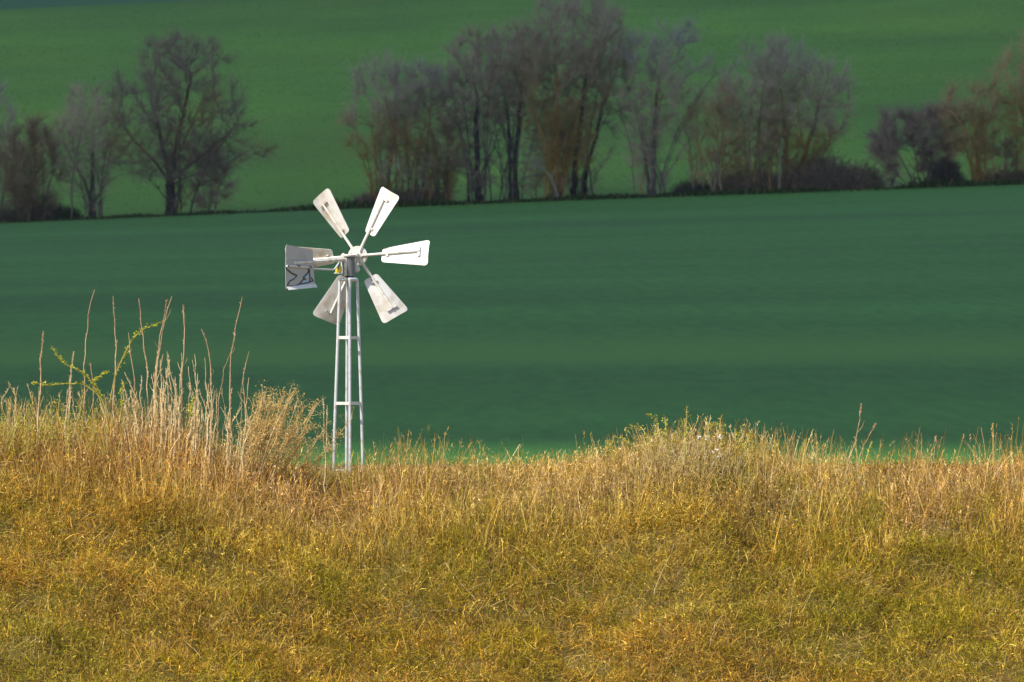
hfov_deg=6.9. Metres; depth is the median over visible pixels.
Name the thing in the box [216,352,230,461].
dry stalk
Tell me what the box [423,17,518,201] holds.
bare tree
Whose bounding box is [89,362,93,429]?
dry stalk
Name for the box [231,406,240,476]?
dry stalk
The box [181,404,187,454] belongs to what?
dry stalk
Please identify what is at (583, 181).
bare tree
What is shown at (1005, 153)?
tree
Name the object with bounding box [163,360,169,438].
dry stalk
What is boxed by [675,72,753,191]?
thin tree
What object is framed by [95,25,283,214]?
bare tree
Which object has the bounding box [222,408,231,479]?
dry stalk
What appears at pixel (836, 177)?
thicket
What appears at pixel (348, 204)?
grass verge
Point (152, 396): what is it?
dry stalk
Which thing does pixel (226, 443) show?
dry stalk
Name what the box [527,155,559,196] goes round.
dead branch
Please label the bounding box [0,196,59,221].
thicket
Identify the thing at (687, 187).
thicket
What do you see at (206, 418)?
dry stalk
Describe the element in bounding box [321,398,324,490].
dry stalk
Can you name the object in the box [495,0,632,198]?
tall tree
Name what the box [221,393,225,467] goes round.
dry stalk
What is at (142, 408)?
dry stalk
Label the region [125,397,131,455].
dry stalk
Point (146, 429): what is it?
dry stalk
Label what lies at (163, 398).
dry stalk
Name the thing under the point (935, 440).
dry stalk
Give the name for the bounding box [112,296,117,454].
dry stalk
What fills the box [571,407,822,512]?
bush
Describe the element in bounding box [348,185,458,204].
thicket
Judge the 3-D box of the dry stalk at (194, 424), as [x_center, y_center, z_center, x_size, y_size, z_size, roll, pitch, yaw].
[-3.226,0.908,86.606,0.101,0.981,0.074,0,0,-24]
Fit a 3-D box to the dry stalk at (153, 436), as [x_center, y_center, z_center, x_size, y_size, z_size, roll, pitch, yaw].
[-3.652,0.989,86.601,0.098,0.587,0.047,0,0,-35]
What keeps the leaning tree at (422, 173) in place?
on the hillside
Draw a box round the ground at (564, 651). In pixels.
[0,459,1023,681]
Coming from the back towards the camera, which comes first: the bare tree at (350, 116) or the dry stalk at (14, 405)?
the bare tree at (350, 116)
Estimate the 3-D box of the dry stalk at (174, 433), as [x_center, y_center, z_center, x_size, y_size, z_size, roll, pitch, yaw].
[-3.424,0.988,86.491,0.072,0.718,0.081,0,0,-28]
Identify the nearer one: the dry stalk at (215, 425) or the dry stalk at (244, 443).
the dry stalk at (244, 443)
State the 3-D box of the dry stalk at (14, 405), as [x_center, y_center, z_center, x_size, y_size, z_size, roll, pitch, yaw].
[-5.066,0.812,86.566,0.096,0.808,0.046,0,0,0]
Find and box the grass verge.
[0,178,1023,222]
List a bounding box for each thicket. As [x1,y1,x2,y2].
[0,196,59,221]
[42,201,84,219]
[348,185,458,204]
[667,178,718,193]
[701,161,784,190]
[775,143,888,189]
[925,153,965,182]
[980,164,1023,181]
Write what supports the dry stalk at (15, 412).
on the ground at (564, 651)
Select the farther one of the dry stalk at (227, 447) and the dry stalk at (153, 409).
the dry stalk at (153, 409)
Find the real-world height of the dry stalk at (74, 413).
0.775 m
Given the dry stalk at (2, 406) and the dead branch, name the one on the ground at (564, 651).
the dry stalk at (2, 406)
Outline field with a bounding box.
[0,184,1023,464]
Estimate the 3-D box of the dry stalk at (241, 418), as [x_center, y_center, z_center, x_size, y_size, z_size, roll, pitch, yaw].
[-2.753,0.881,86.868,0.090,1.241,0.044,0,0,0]
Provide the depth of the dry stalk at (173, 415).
86.54 m
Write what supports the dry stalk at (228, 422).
on the ground at (564, 651)
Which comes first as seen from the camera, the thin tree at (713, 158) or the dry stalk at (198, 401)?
the dry stalk at (198, 401)
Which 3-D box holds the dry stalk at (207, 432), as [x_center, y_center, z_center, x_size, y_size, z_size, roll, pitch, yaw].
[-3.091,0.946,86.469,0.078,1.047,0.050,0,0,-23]
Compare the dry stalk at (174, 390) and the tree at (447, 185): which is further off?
the tree at (447, 185)
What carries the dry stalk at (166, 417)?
on the ground at (564, 651)
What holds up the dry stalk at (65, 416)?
on the ground at (564, 651)
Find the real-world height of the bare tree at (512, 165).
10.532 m
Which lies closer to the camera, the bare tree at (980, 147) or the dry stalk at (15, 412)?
the dry stalk at (15, 412)
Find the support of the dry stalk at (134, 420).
on the ground at (564, 651)
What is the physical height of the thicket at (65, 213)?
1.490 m
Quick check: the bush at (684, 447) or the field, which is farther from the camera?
the field
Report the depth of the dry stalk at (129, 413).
86.91 m
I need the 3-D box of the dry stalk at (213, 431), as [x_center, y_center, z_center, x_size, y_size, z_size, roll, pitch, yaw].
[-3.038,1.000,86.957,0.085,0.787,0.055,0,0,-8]
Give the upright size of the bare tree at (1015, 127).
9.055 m
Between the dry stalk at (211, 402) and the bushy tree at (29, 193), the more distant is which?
the bushy tree at (29, 193)
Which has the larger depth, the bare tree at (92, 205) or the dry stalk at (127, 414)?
the bare tree at (92, 205)
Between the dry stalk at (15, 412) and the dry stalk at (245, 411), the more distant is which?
the dry stalk at (15, 412)
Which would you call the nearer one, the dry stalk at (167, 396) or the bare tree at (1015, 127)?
the dry stalk at (167, 396)
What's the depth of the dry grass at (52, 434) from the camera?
86.47 m
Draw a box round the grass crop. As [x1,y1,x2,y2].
[0,0,1023,213]
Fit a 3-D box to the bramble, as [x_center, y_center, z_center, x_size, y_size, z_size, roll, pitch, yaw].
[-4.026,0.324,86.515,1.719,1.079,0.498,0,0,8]
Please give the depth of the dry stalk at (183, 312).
86.96 m
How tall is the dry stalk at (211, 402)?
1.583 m
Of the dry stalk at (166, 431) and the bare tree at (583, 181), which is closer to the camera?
the dry stalk at (166, 431)
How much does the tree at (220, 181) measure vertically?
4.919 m
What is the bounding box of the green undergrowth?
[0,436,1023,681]
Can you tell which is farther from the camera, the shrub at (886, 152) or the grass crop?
the grass crop
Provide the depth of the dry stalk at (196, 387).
86.95 m
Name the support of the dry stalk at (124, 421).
on the ground at (564, 651)
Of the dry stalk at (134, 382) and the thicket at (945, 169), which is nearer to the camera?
the dry stalk at (134, 382)
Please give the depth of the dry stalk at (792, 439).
86.90 m
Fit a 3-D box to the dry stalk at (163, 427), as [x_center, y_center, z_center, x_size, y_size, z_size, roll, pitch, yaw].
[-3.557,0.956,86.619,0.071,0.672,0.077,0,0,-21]
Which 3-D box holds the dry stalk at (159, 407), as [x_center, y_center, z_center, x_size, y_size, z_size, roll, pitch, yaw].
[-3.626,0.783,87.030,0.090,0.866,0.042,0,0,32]
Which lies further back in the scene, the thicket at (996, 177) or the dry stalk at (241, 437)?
the thicket at (996, 177)
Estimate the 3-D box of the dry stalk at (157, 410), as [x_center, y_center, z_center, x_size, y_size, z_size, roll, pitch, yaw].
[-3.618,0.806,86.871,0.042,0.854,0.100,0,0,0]
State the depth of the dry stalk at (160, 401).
86.66 m
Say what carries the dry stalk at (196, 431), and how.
on the ground at (564, 651)
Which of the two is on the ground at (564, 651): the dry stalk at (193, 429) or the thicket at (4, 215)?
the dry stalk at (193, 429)
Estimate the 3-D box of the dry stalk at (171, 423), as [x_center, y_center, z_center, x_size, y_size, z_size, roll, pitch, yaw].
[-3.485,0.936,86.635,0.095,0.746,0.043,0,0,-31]
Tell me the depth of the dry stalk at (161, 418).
86.47 m
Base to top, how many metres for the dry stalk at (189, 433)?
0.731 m
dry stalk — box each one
[0,396,11,443]
[1,384,9,427]
[8,381,16,449]
[10,389,16,441]
[27,384,39,421]
[36,331,43,445]
[49,403,53,440]
[58,401,69,442]
[62,397,71,444]
[64,368,71,446]
[69,351,74,434]
[69,386,75,451]
[76,391,81,441]
[82,290,94,444]
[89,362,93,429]
[103,396,113,443]
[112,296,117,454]
[121,379,128,449]
[123,401,127,446]
[124,372,137,453]
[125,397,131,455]
[128,332,136,446]
[128,390,131,441]
[129,404,140,449]
[130,386,138,443]
[130,390,138,444]
[134,391,138,455]
[138,298,149,445]
[139,375,143,458]
[143,408,152,455]
[148,411,154,462]
[149,374,156,451]
[151,356,162,440]
[152,375,159,445]
[153,297,171,433]
[153,376,159,453]
[155,380,158,439]
[157,402,164,456]
[159,380,164,466]
[160,359,165,462]
[161,370,167,455]
[162,375,179,440]
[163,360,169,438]
[164,390,169,464]
[164,405,171,464]
[165,368,169,427]
[165,397,171,453]
[167,354,173,432]
[167,382,169,448]
[168,354,178,446]
[170,394,178,448]
[172,378,176,467]
[172,410,176,462]
[174,381,180,449]
[175,388,182,451]
[175,405,183,465]
[177,353,182,459]
[178,304,186,449]
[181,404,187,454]
[186,409,194,468]
[187,367,191,457]
[188,382,196,475]
[191,403,195,457]
[192,360,198,457]
[193,354,197,454]
[194,388,203,463]
[194,398,199,470]
[199,388,207,466]
[199,403,204,458]
[201,329,213,480]
[203,385,209,481]
[204,363,207,455]
[206,384,213,466]
[211,390,215,471]
[211,396,217,462]
[213,412,217,454]
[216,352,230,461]
[220,406,231,477]
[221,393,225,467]
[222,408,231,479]
[224,417,229,486]
[227,389,234,459]
[228,297,242,478]
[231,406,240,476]
[235,414,239,470]
[237,422,245,468]
[238,371,244,465]
[238,379,248,465]
[240,422,250,487]
[241,352,248,484]
[242,406,250,480]
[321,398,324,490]
[323,405,330,496]
[791,436,794,477]
[843,403,863,487]
[857,423,875,482]
[929,436,937,485]
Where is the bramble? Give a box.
[31,320,194,425]
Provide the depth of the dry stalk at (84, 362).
86.79 m
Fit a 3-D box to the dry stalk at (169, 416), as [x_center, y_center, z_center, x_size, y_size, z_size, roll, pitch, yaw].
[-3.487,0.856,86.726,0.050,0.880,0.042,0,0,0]
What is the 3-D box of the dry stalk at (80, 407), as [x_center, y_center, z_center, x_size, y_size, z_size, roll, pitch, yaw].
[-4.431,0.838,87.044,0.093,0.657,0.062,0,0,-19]
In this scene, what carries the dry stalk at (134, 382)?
on the ground at (564, 651)
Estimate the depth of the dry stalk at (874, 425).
87.11 m
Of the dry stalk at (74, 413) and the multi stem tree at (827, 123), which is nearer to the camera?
the dry stalk at (74, 413)
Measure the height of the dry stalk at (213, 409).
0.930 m
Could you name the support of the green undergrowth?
on the ground at (564, 651)
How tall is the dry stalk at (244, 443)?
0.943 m
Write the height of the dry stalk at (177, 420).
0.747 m
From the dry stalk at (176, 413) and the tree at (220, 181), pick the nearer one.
the dry stalk at (176, 413)
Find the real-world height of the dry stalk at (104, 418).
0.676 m
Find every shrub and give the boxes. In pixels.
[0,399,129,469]
[231,380,352,498]
[855,96,965,187]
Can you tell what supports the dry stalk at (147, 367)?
on the ground at (564, 651)
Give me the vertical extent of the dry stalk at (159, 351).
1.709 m
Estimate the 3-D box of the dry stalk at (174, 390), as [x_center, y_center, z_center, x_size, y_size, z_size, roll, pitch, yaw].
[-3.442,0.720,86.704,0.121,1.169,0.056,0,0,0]
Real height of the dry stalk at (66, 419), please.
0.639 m
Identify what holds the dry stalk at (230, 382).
on the ground at (564, 651)
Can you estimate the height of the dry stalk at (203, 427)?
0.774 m
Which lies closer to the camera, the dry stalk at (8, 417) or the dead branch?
the dry stalk at (8, 417)
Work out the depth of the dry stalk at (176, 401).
87.04 m
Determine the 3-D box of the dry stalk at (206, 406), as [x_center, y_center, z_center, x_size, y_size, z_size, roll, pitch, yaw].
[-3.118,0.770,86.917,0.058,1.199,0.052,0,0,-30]
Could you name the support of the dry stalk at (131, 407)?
on the ground at (564, 651)
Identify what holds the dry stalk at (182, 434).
on the ground at (564, 651)
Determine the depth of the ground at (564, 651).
84.05 m
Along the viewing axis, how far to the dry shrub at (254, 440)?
86.64 m
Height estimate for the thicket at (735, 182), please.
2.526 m
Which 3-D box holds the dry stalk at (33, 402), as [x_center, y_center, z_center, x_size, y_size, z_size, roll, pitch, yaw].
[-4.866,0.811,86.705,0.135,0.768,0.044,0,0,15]
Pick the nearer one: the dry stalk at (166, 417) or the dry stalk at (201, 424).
the dry stalk at (201, 424)
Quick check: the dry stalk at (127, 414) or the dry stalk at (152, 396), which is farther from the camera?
the dry stalk at (127, 414)
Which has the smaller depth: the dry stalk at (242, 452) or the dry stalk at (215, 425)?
the dry stalk at (242, 452)
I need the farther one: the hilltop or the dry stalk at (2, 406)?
the hilltop
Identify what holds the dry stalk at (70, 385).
on the ground at (564, 651)
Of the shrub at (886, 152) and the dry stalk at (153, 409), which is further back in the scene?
the shrub at (886, 152)
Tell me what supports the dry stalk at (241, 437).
on the ground at (564, 651)
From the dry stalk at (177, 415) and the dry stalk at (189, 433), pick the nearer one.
the dry stalk at (189, 433)
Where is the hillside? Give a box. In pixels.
[0,0,1023,221]
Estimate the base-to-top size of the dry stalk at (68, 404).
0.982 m
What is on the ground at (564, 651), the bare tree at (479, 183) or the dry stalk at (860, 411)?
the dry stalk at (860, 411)
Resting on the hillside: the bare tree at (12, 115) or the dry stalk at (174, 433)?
the bare tree at (12, 115)
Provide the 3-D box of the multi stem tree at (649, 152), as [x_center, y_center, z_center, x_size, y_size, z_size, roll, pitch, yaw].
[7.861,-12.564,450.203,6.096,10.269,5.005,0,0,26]
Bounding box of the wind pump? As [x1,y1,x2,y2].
[285,187,429,480]
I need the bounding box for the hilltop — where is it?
[0,0,194,9]
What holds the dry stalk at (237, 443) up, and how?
on the ground at (564, 651)
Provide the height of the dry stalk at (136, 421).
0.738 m
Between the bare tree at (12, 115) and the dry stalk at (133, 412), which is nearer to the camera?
the dry stalk at (133, 412)
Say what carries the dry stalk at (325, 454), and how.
on the ground at (564, 651)
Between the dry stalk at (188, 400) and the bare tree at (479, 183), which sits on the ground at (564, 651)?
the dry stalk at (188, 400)
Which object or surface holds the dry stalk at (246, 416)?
on the ground at (564, 651)
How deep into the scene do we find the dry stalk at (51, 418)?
86.75 m
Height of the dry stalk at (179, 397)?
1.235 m
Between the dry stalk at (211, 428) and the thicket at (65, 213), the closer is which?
the dry stalk at (211, 428)
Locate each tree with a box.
[0,78,38,209]
[0,104,78,220]
[41,78,135,217]
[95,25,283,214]
[183,129,246,212]
[329,44,441,201]
[368,51,469,199]
[413,100,474,200]
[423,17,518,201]
[467,9,584,199]
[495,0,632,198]
[535,0,644,197]
[599,7,723,195]
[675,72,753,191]
[697,30,806,188]
[740,26,864,188]
[926,68,1011,181]
[980,23,1023,175]
[986,132,1023,180]
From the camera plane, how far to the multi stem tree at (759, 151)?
450.35 m
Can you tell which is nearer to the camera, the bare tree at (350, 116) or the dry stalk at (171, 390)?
the dry stalk at (171, 390)
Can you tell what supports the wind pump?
on the ground at (564, 651)
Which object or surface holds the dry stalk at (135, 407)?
on the ground at (564, 651)

